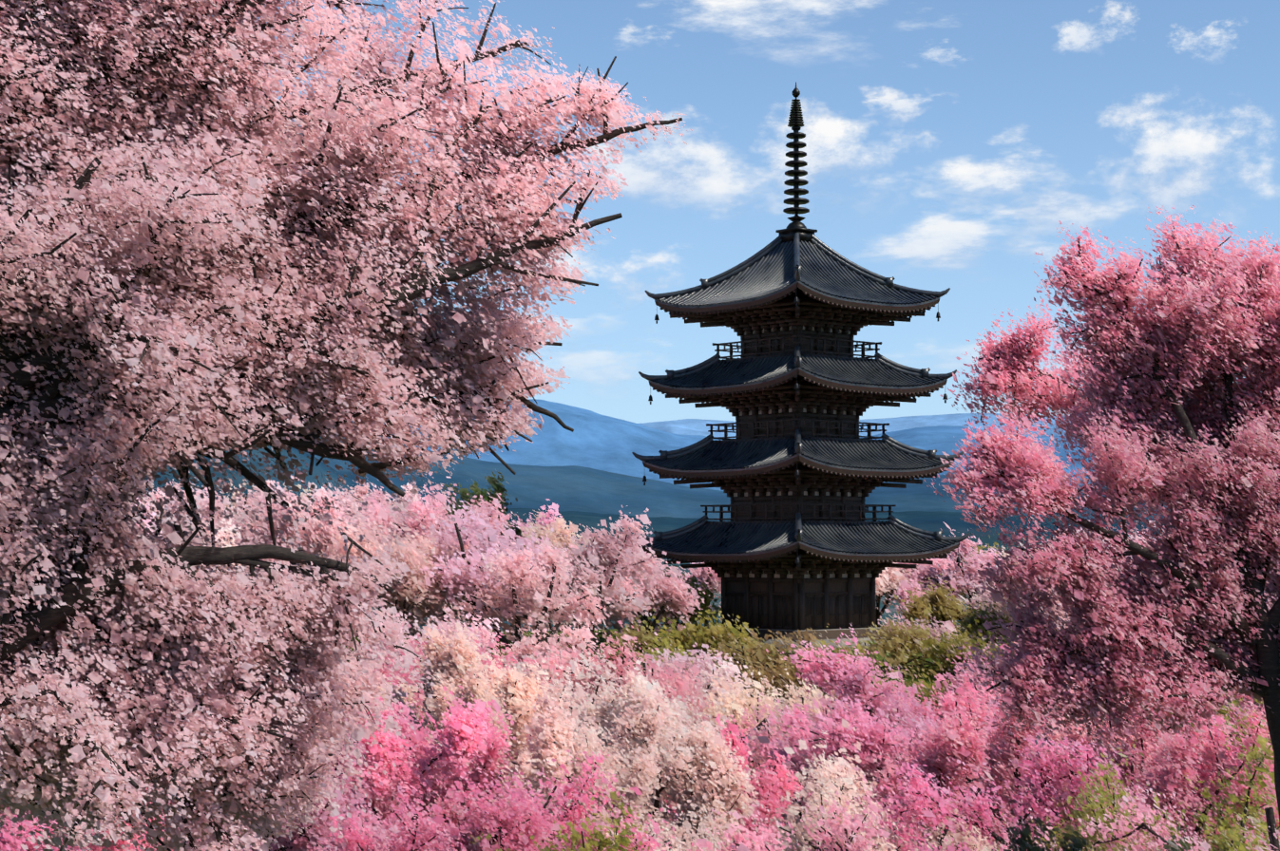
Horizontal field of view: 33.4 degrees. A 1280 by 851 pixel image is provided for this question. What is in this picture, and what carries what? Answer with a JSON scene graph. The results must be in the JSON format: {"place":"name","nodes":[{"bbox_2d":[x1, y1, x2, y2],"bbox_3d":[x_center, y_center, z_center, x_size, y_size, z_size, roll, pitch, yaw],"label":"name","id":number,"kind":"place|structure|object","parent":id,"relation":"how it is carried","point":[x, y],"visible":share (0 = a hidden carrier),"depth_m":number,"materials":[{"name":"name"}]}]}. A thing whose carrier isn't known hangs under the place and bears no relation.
{"place":"outdoors","nodes":[
{"label":"outdoors","id":0,"kind":"place"},
{"bbox_2d":[506,313,671,381],"bbox_3d":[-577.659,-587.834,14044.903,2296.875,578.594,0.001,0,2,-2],"label":"cloud","id":1,"kind":"structure","parent":0,"point":[579,353],"depth_m":14061.98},
{"bbox_2d":[514,239,682,282],"bbox_3d":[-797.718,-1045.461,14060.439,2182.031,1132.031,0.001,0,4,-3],"label":"cloud","id":2,"kind":"structure","parent":0,"point":[582,265],"depth_m":14078.25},
{"bbox_2d":[556,254,671,335],"bbox_3d":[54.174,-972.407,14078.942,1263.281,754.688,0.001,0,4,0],"label":"cloud","id":3,"kind":"structure","parent":0,"point":[652,260],"depth_m":14076.69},
{"bbox_2d":[16,399,1268,850],"bbox_3d":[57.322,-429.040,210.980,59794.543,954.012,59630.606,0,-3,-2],"label":"ground","id":4,"kind":"structure","parent":0,"point":[590,471],"depth_m":4377.57,"materials":[{"name":"blue"}]},
{"bbox_2d":[0,783,130,850],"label":"tree","id":5,"kind":"object","parent":4,"relation":"on","point":[6,831],"depth_m":44.03,"materials":[{"name":"pink plant"}]},
{"bbox_2d":[0,793,171,850],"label":"tree","id":6,"kind":"object","parent":4,"relation":"on","point":[15,842],"visible":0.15,"depth_m":35.54,"materials":[{"name":"pink plant"}]},
{"bbox_2d":[64,789,204,850],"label":"tree","id":7,"kind":"object","parent":4,"relation":"on","point":[119,843],"visible":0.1,"depth_m":29.67,"materials":[{"name":"pink plant"}]},
{"bbox_2d":[131,495,168,544],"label":"tree","id":8,"kind":"object","parent":4,"relation":"on","point":[153,514],"depth_m":83.55,"materials":[{"name":"pink plant"}]},
{"bbox_2d":[138,467,210,546],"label":"tree","id":9,"kind":"object","parent":4,"relation":"on","point":[197,498],"visible":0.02,"depth_m":92.60,"materials":[{"name":"pink plant"}]},
{"bbox_2d":[137,487,217,546],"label":"tree","id":10,"kind":"object","parent":4,"relation":"on","point":[153,499],"visible":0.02,"depth_m":97.07,"materials":[{"name":"pink plant"}]},
{"bbox_2d":[148,485,230,527],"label":"tree","id":11,"kind":"object","parent":4,"relation":"on","point":[217,504],"visible":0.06,"depth_m":107.37,"materials":[{"name":"pink plant"}]},
{"bbox_2d":[210,514,260,573],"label":"tree","id":12,"kind":"object","parent":4,"relation":"on","point":[226,535],"depth_m":80.48,"materials":[{"name":"pink plant"}]},
{"bbox_2d":[197,482,307,546],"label":"tree","id":13,"kind":"object","parent":4,"relation":"on","point":[238,505],"visible":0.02,"depth_m":104.79,"materials":[{"name":"pink plant"}]},
{"bbox_2d":[217,482,315,515],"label":"tree","id":14,"kind":"object","parent":4,"relation":"on","point":[244,484],"visible":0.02,"depth_m":125.02,"materials":[{"name":"pink plant"}]},
{"bbox_2d":[228,475,360,577],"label":"tree","id":15,"kind":"object","parent":4,"relation":"on","point":[318,538],"visible":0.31,"depth_m":88.83,"materials":[{"name":"pink plant"}]},
{"bbox_2d":[151,711,466,850],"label":"tree","id":16,"kind":"object","parent":4,"relation":"on","point":[304,841],"visible":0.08,"depth_m":40.26,"materials":[{"name":"pink plant"}]},
{"bbox_2d":[229,481,398,570],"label":"tree","id":17,"kind":"object","parent":4,"relation":"on","point":[382,514],"visible":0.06,"depth_m":95.16,"materials":[{"name":"pink plant"}]},
{"bbox_2d":[250,481,400,601],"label":"tree","id":18,"kind":"object","parent":4,"relation":"on","point":[278,487],"depth_m":103.59,"materials":[{"name":"pink plant"}]},
{"bbox_2d":[314,479,374,611],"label":"tree","id":19,"kind":"object","parent":4,"relation":"on","point":[363,490],"depth_m":131.83,"materials":[{"name":"pink plant"}]},
{"bbox_2d":[0,0,692,850],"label":"tree","id":20,"kind":"object","parent":4,"relation":"on","point":[188,268],"visible":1,"depth_m":12.87,"materials":[{"name":"pink plant"}]},
{"bbox_2d":[324,518,471,657],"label":"tree","id":21,"kind":"object","parent":4,"relation":"on","point":[416,590],"visible":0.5,"depth_m":86.05,"materials":[{"name":"pink plant"}]},
{"bbox_2d":[344,488,458,636],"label":"tree","id":22,"kind":"object","parent":4,"relation":"on","point":[410,622],"depth_m":114.40,"materials":[{"name":"pink plant"}]},
{"bbox_2d":[354,480,471,632],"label":"tree","id":23,"kind":"object","parent":4,"relation":"on","point":[376,495],"visible":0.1,"depth_m":108.70,"materials":[{"name":"pink plant"}]},
{"bbox_2d":[308,678,521,850],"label":"tree","id":24,"kind":"object","parent":4,"relation":"on","point":[475,736],"visible":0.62,"depth_m":43.50,"materials":[{"name":"pink plant"}]},
{"bbox_2d":[376,482,454,628],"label":"tree","id":25,"kind":"object","parent":4,"relation":"on","point":[410,487],"depth_m":123.95,"materials":[{"name":"pink plant"}]},
{"bbox_2d":[300,621,564,836],"bbox_3d":[-4.907,9.069,52.846,7.376,8.454,5.429,3,-4,-42],"label":"tree","id":26,"kind":"object","parent":4,"relation":"on","point":[450,668],"visible":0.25,"depth_m":52.95,"materials":[{"name":"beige plant"}]},
{"bbox_2d":[360,605,509,711],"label":"tree","id":27,"kind":"object","parent":4,"relation":"on","point":[446,627],"visible":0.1,"depth_m":78.35,"materials":[{"name":"pink plant"}]},
{"bbox_2d":[326,620,545,766],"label":"tree","id":28,"kind":"object","parent":4,"relation":"on","point":[385,671],"visible":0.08,"depth_m":65.16,"materials":[{"name":"pink plant"}]},
{"bbox_2d":[355,472,520,631],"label":"tree","id":29,"kind":"object","parent":4,"relation":"on","point":[428,512],"visible":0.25,"depth_m":96.98,"materials":[{"name":"pink plant"}]},
{"bbox_2d":[346,671,542,850],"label":"tree","id":30,"kind":"object","parent":4,"relation":"on","point":[495,837],"visible":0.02,"depth_m":56.52,"materials":[{"name":"pink plant"}]},
{"bbox_2d":[442,470,525,627],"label":"tree","id":31,"kind":"object","parent":4,"relation":"on","point":[478,492],"visible":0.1,"depth_m":111.94,"materials":[{"name":"green plant"}]},
{"bbox_2d":[407,498,574,647],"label":"tree","id":32,"kind":"object","parent":4,"relation":"on","point":[487,541],"visible":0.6,"depth_m":87.71,"materials":[{"name":"pink plant"}]},
{"bbox_2d":[320,749,698,850],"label":"tree","id":33,"kind":"object","parent":4,"relation":"on","point":[525,819],"visible":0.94,"depth_m":35.33,"materials":[{"name":"pink plant"}]},
{"bbox_2d":[413,622,611,724],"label":"tree","id":34,"kind":"object","parent":4,"relation":"on","point":[519,668],"visible":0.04,"depth_m":70.22,"materials":[{"name":"pink plant"}]},
{"bbox_2d":[420,534,613,652],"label":"tree","id":35,"kind":"object","parent":4,"relation":"on","point":[535,608],"visible":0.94,"depth_m":84.25,"materials":[{"name":"pink plant"}]},
{"bbox_2d":[452,509,590,637],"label":"tree","id":36,"kind":"object","parent":4,"relation":"on","point":[558,530],"visible":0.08,"depth_m":117.84,"materials":[{"name":"pink plant"}]},
{"bbox_2d":[490,498,584,624],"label":"tree","id":37,"kind":"object","parent":4,"relation":"on","point":[545,520],"visible":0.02,"depth_m":128.41,"materials":[{"name":"pink plant"}]},
{"bbox_2d":[496,612,606,697],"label":"tree","id":38,"kind":"object","parent":4,"relation":"on","point":[578,633],"visible":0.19,"depth_m":80.58,"materials":[{"name":"pink plant"}]},
{"bbox_2d":[469,787,649,850],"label":"tree","id":39,"kind":"object","parent":4,"relation":"on","point":[607,843],"visible":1,"depth_m":28.70,"materials":[{"name":"green plant"}]},
{"bbox_2d":[514,582,630,641],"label":"tree","id":40,"kind":"object","parent":4,"relation":"on","point":[608,623],"visible":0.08,"depth_m":103.33,"materials":[{"name":"pink plant"}]},
{"bbox_2d":[469,505,684,652],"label":"tree","id":41,"kind":"object","parent":4,"relation":"on","point":[594,558],"visible":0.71,"depth_m":94.48,"materials":[{"name":"pink plant"}]},
{"bbox_2d":[583,526,668,629],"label":"tree","id":42,"kind":"object","parent":4,"relation":"on","point":[659,563],"visible":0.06,"depth_m":128.34,"materials":[{"name":"pink plant"}]},
{"bbox_2d":[496,664,764,850],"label":"tree","id":43,"kind":"object","parent":4,"relation":"on","point":[695,768],"visible":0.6,"depth_m":43.80,"materials":[{"name":"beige plant"}]},
{"bbox_2d":[602,617,677,663],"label":"bush","id":44,"kind":"object","parent":4,"relation":"on","point":[641,638],"visible":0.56,"depth_m":90.14,"materials":[{"name":"green plant"}]},
{"bbox_2d":[540,640,769,849],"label":"tree","id":45,"kind":"object","parent":4,"relation":"on","point":[689,713],"visible":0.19,"depth_m":59.71,"materials":[{"name":"pink plant"}]},
{"bbox_2d":[601,559,709,642],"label":"tree","id":46,"kind":"object","parent":4,"relation":"on","point":[672,592],"visible":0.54,"depth_m":97.89,"materials":[{"name":"pink plant"}]},
{"bbox_2d":[519,620,811,838],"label":"tree","id":47,"kind":"object","parent":4,"relation":"on","point":[684,686],"visible":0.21,"depth_m":65.71,"materials":[{"name":"pink plant"}]},
{"bbox_2d":[529,654,802,843],"bbox_3d":[0.606,9.536,53.425,7.477,7.794,6.939,0,-3,-2],"label":"tree","id":48,"kind":"object","parent":4,"relation":"on","point":[639,681],"visible":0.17,"depth_m":52.20,"materials":[{"name":"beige plant"}]},
{"bbox_2d":[633,632,711,677],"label":"shrub","id":49,"kind":"object","parent":4,"relation":"on","point":[665,641],"visible":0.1,"depth_m":84.19,"materials":[{"name":"green plant"}]},
{"bbox_2d":[638,565,724,630],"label":"tree","id":50,"kind":"object","parent":4,"relation":"on","point":[707,601],"visible":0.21,"depth_m":102.16,"materials":[{"name":"green plant"}]},
{"bbox_2d":[619,631,744,694],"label":"tree","id":51,"kind":"object","parent":4,"relation":"on","point":[679,659],"visible":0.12,"depth_m":78.61,"materials":[{"name":"pink plant"}]},
{"bbox_2d":[655,562,721,630],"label":"tree","id":52,"kind":"object","parent":4,"relation":"on","point":[702,575],"visible":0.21,"depth_m":121.68,"materials":[{"name":"pink plant"}]},
{"bbox_2d":[638,609,764,670],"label":"bush","id":53,"kind":"object","parent":4,"relation":"on","point":[690,635],"visible":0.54,"depth_m":86.99,"materials":[{"name":"green plant"}]},
{"bbox_2d":[639,649,785,726],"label":"tree","id":54,"kind":"object","parent":4,"relation":"on","point":[733,668],"visible":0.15,"depth_m":74.51,"materials":[{"name":"beige plant"}]},
{"bbox_2d":[660,714,810,850],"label":"tree","id":55,"kind":"object","parent":4,"relation":"on","point":[773,789],"visible":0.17,"depth_m":49.41,"materials":[{"name":"pink plant"}]},
{"bbox_2d":[706,617,809,706],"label":"bush","id":56,"kind":"object","parent":4,"relation":"on","point":[724,647],"visible":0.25,"depth_m":82.97,"materials":[{"name":"green plant"}]},
{"bbox_2d":[687,658,838,782],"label":"tree","id":57,"kind":"object","parent":4,"relation":"on","point":[742,700],"visible":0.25,"depth_m":67.81,"materials":[{"name":"beige plant"}]},
{"bbox_2d":[602,718,936,850],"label":"tree","id":58,"kind":"object","parent":4,"relation":"on","point":[801,837],"visible":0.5,"depth_m":37.53,"materials":[{"name":"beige plant"}]},
{"bbox_2d":[723,639,831,715],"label":"bush","id":59,"kind":"object","parent":4,"relation":"on","point":[778,680],"visible":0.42,"depth_m":79.03,"materials":[{"name":"green plant"}]},
{"bbox_2d":[631,81,970,649],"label":"pagoda","id":60,"kind":"object","parent":4,"relation":"on","point":[797,469],"visible":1,"depth_m":103.19,"materials":[{"name":"wood"}]},
{"bbox_2d":[726,623,884,681],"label":"bush","id":61,"kind":"object","parent":4,"relation":"on","point":[808,637],"visible":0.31,"depth_m":83.31,"materials":[{"name":"green plant"}]},
{"bbox_2d":[721,668,917,830],"bbox_3d":[5.577,10.224,63.389,7.440,5.891,7.126,0,-3,-2],"label":"tree","id":62,"kind":"object","parent":4,"relation":"on","point":[814,718],"visible":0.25,"depth_m":62.63,"materials":[{"name":"pink plant"}]},
{"bbox_2d":[796,626,888,715],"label":"bush","id":63,"kind":"object","parent":4,"relation":"on","point":[859,648],"visible":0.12,"depth_m":78.56,"materials":[{"name":"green plant"}]},
{"bbox_2d":[694,766,1061,850],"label":"tree","id":64,"kind":"object","parent":4,"relation":"on","point":[846,828],"visible":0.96,"depth_m":28.92,"materials":[{"name":"pink plant"}]},
{"bbox_2d":[835,622,943,687],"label":"tree","id":65,"kind":"object","parent":4,"relation":"on","point":[891,661],"visible":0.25,"depth_m":83.89,"materials":[{"name":"green plant"}]},
{"bbox_2d":[875,562,917,628],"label":"tree","id":66,"kind":"object","parent":4,"relation":"on","point":[888,580],"visible":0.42,"depth_m":121.52,"materials":[{"name":"pink plant"}]},
{"bbox_2d":[792,741,1001,850],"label":"tree","id":67,"kind":"object","parent":4,"relation":"on","point":[957,837],"visible":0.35,"depth_m":43.49,"materials":[{"name":"pink plant"}]},
{"bbox_2d":[841,613,966,671],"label":"bush","id":68,"kind":"object","parent":4,"relation":"on","point":[900,639],"visible":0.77,"depth_m":87.25,"materials":[{"name":"green plant"}]},
{"bbox_2d":[748,624,1077,840],"bbox_3d":[7.183,9.340,55.878,8.478,8.111,10.063,0,-3,-2],"label":"tree","id":69,"kind":"object","parent":4,"relation":"on","point":[870,734],"visible":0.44,"depth_m":53.63,"materials":[{"name":"pink plant"}]},
{"bbox_2d":[874,607,961,650],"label":"tree","id":70,"kind":"object","parent":4,"relation":"on","point":[949,625],"visible":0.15,"depth_m":95.42,"materials":[{"name":"pink plant"}]},
{"bbox_2d":[840,656,999,759],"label":"tree","id":71,"kind":"object","parent":4,"relation":"on","point":[947,699],"visible":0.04,"depth_m":66.63,"materials":[{"name":"pink plant"}]},
{"bbox_2d":[892,553,972,604],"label":"tree","id":72,"kind":"object","parent":4,"relation":"on","point":[941,562],"visible":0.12,"depth_m":122.56,"materials":[{"name":"pink plant"}]},
{"bbox_2d":[906,671,961,725],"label":"bush","id":73,"kind":"object","parent":4,"relation":"on","point":[926,693],"visible":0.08,"depth_m":76.99,"materials":[{"name":"green plant"}]},
{"bbox_2d":[894,573,983,639],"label":"bush","id":74,"kind":"object","parent":4,"relation":"on","point":[936,604],"visible":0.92,"depth_m":107.63,"materials":[{"name":"green plant"}]},
{"bbox_2d":[868,623,1017,677],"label":"bush","id":75,"kind":"object","parent":4,"relation":"on","point":[942,647],"visible":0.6,"depth_m":86.39,"materials":[{"name":"green plant"}]},
{"bbox_2d":[888,522,1007,628],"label":"tree","id":76,"kind":"object","parent":4,"relation":"on","point":[979,563],"visible":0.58,"depth_m":117.70,"materials":[{"name":"pink plant"}]},
{"bbox_2d":[883,637,1045,792],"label":"tree","id":77,"kind":"object","parent":4,"relation":"on","point":[939,685],"visible":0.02,"depth_m":70.29,"materials":[{"name":"pink plant"}]},
{"bbox_2d":[950,534,1008,616],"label":"tree","id":78,"kind":"object","parent":4,"relation":"on","point":[979,548],"depth_m":125.43,"materials":[{"name":"pink plant"}]},
{"bbox_2d":[954,596,1020,649],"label":"bush","id":79,"kind":"object","parent":4,"relation":"on","point":[972,624],"visible":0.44,"depth_m":93.03,"materials":[{"name":"green plant"}]},
{"bbox_2d":[866,730,1146,850],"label":"tree","id":80,"kind":"object","parent":4,"relation":"on","point":[923,808],"visible":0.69,"depth_m":38.09,"materials":[{"name":"pink plant"}]},
{"bbox_2d":[958,565,1066,644],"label":"tree","id":81,"kind":"object","parent":4,"relation":"on","point":[985,597],"visible":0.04,"depth_m":101.36,"materials":[{"name":"pink plant"}]},
{"bbox_2d":[947,634,1078,698],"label":"tree","id":82,"kind":"object","parent":4,"relation":"on","point":[1000,647],"visible":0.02,"depth_m":76.91,"materials":[{"name":"pink plant"}]},
{"bbox_2d":[972,535,1078,644],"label":"tree","id":83,"kind":"object","parent":4,"relation":"on","point":[999,604],"visible":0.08,"depth_m":90.14,"materials":[{"name":"pink plant"}]},
{"bbox_2d":[951,651,1184,820],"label":"tree","id":84,"kind":"object","parent":4,"relation":"on","point":[989,695],"depth_m":65.73,"materials":[{"name":"pink plant"}]},
{"bbox_2d":[867,664,1279,850],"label":"tree","id":85,"kind":"object","parent":4,"relation":"on","point":[958,741],"visible":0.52,"depth_m":43.75,"materials":[{"name":"pink plant"}]},
{"bbox_2d":[969,676,1203,850],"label":"tree","id":86,"kind":"object","parent":4,"relation":"on","point":[1057,736],"visible":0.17,"depth_m":49.69,"materials":[{"name":"pink plant"}]},
{"bbox_2d":[994,813,1196,850],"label":"tree","id":87,"kind":"object","parent":4,"relation":"on","point":[1077,845],"visible":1,"depth_m":25.14,"materials":[{"name":"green plant"}]},
{"bbox_2d":[1005,528,1195,656],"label":"tree","id":88,"kind":"object","parent":4,"relation":"on","point":[1060,611],"depth_m":81.28,"materials":[{"name":"pink plant"}]},
{"bbox_2d":[923,205,1279,825],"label":"pink tree","id":89,"kind":"object","parent":4,"relation":"on","point":[1166,421],"visible":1,"depth_m":22.78,"materials":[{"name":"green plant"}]},
{"bbox_2d":[984,719,1279,850],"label":"bush","id":90,"kind":"object","parent":4,"relation":"on","point":[1235,836],"visible":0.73,"depth_m":33.80,"materials":[{"name":"green plant"}]},
{"bbox_2d":[1073,644,1273,808],"bbox_3d":[15.074,9.640,56.752,7.314,7.671,7.273,0,-3,-2],"label":"tree","id":91,"kind":"object","parent":4,"relation":"on","point":[1221,712],"visible":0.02,"depth_m":58.22,"materials":[{"name":"pink plant"}]},
{"bbox_2d":[1077,783,1279,850],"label":"tree","id":92,"kind":"object","parent":4,"relation":"on","point":[1161,839],"visible":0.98,"depth_m":29.86,"materials":[{"name":"pink plant"}]},
{"bbox_2d":[1119,707,1279,847],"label":"tree","id":93,"kind":"object","parent":4,"relation":"on","point":[1221,720],"visible":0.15,"depth_m":44.33,"materials":[{"name":"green plant"}]},
{"bbox_2d":[1182,687,1271,762],"bbox_3d":[19.326,9.252,65.328,5.945,6.828,7.008,-3,-4,39],"label":"tree","id":94,"kind":"object","parent":4,"relation":"on","point":[1235,722],"visible":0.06,"depth_m":64.56,"materials":[{"name":"pink plant"}]},
{"bbox_2d":[584,97,841,255],"bbox_3d":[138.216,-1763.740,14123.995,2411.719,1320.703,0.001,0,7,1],"label":"cloud","id":95,"kind":"structure","parent":0,"point":[707,167],"depth_m":14132.06,"materials":[{"name":"white"}]},
{"bbox_2d":[189,0,1279,423],"label":"sky","id":96,"kind":"structure","parent":0,"point":[1038,101],"materials":[{"name":"blue"}]},
{"bbox_2d":[705,181,801,221],"bbox_3d":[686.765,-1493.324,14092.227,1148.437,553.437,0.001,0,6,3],"label":"cloud","id":97,"kind":"structure","parent":0,"point":[722,187],"depth_m":14089.82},
{"bbox_2d":[692,0,868,57],"bbox_3d":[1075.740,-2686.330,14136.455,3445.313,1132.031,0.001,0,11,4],"label":"cloud","id":98,"kind":"structure","parent":0,"point":[716,9],"depth_m":14155.61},
{"bbox_2d":[684,103,938,214],"bbox_3d":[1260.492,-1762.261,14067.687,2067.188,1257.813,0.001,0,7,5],"label":"cloud","id":99,"kind":"structure","parent":0,"point":[827,140],"depth_m":14059.78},
{"bbox_2d":[859,85,959,121],"bbox_3d":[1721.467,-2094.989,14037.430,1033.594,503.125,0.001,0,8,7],"label":"cloud","id":100,"kind":"structure","parent":0,"point":[907,107],"depth_m":14037.68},
{"bbox_2d":[752,189,1070,267],"bbox_3d":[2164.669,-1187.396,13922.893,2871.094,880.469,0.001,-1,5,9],"label":"cloud","id":101,"kind":"structure","parent":0,"point":[941,240],"depth_m":13951.48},
{"bbox_2d":[788,98,1143,267],"bbox_3d":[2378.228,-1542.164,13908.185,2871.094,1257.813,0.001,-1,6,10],"label":"cloud","id":102,"kind":"structure","parent":0,"point":[964,175],"depth_m":13895.77,"materials":[{"name":"white"}]},
{"bbox_2d":[1059,4,1130,50],"bbox_3d":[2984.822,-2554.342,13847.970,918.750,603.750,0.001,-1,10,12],"label":"cloud","id":103,"kind":"structure","parent":0,"point":[1076,35],"depth_m":13875.94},
{"bbox_2d":[1106,98,1274,224],"bbox_3d":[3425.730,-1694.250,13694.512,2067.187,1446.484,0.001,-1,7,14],"label":"cloud","id":104,"kind":"structure","parent":0,"point":[1161,146],"depth_m":13692.47,"materials":[{"name":"white"}]},
{"bbox_2d":[1181,26,1226,54],"bbox_3d":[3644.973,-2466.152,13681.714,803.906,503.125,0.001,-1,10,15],"label":"cloud","id":105,"kind":"structure","parent":0,"point":[1211,33],"depth_m":13673.17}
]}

